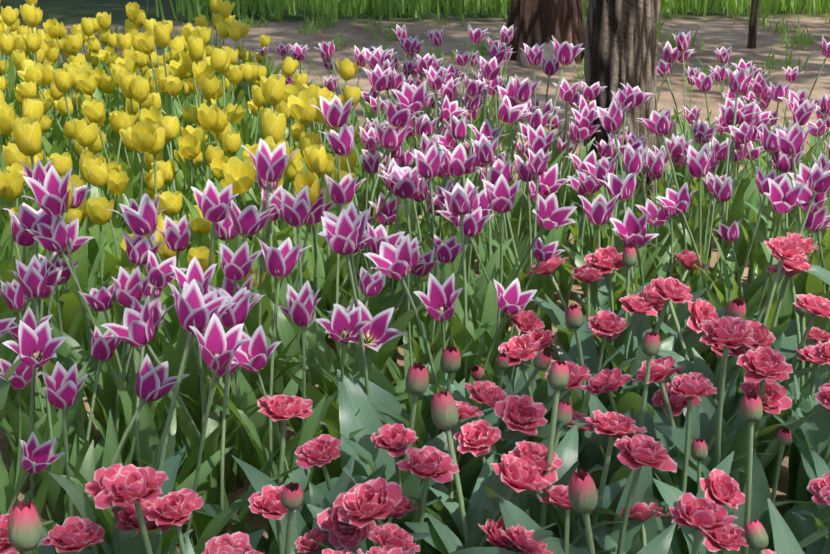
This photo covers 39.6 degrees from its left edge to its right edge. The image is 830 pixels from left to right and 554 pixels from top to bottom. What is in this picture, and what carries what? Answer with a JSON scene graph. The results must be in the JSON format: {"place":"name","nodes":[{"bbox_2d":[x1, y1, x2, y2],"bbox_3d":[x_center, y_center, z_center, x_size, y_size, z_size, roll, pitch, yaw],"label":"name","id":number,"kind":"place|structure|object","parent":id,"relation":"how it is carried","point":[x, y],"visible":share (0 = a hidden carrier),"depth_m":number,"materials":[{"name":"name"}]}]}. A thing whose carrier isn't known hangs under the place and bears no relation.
{"place":"outdoors","nodes":[
{"label":"outdoors","id":0,"kind":"place"},
{"bbox_2d":[0,0,829,553],"bbox_3d":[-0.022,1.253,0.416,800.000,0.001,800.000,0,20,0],"label":"ground","id":1,"kind":"structure","parent":0,"point":[720,30],"depth_m":8.43,"materials":[{"name":"soil"}]},
{"bbox_2d":[0,0,385,409],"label":"yellow tulips","id":2,"kind":"object","parent":1,"relation":"on","point":[179,119],"visible":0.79,"depth_m":3.74,"materials":[{"name":"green plant"}]},
{"bbox_2d":[0,23,829,553],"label":"purple tulips","id":3,"kind":"object","parent":1,"relation":"on","point":[418,295],"visible":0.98,"depth_m":2.75,"materials":[{"name":"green plant"}]},
{"bbox_2d":[0,233,829,553],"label":"red tulips","id":4,"kind":"object","parent":1,"relation":"on","point":[586,445],"visible":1,"depth_m":2.09,"materials":[{"name":"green plant"}]},
{"bbox_2d":[62,0,829,90],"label":"grass band","id":5,"kind":"object","parent":1,"relation":"on","point":[330,9],"depth_m":10.09,"materials":[{"name":"green plant"}]},
{"bbox_2d":[489,0,585,61],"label":"pine tree","id":6,"kind":"object","parent":1,"relation":"on","point":[538,22],"visible":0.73,"depth_m":7.85,"materials":[{"name":"brown plant"}]},
{"bbox_2d":[520,43,575,69],"bbox_3d":[0.894,-1.488,7.734,0.372,0.158,0.298,0,20,0],"label":"rock","id":7,"kind":"object","parent":1,"relation":"on","point":[548,52],"visible":0.42,"depth_m":7.64,"materials":[{"name":"stone"}]},
{"bbox_2d":[584,0,659,212],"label":"tree","id":8,"kind":"object","parent":1,"relation":"on","point":[621,41],"visible":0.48,"depth_m":4.10,"materials":[{"name":"grey plant"}]},
{"bbox_2d":[747,0,759,48],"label":"trunk","id":9,"kind":"object","parent":1,"relation":"on","point":[752,36],"visible":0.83,"depth_m":8.42,"materials":[{"name":"brown plant"}]}
]}

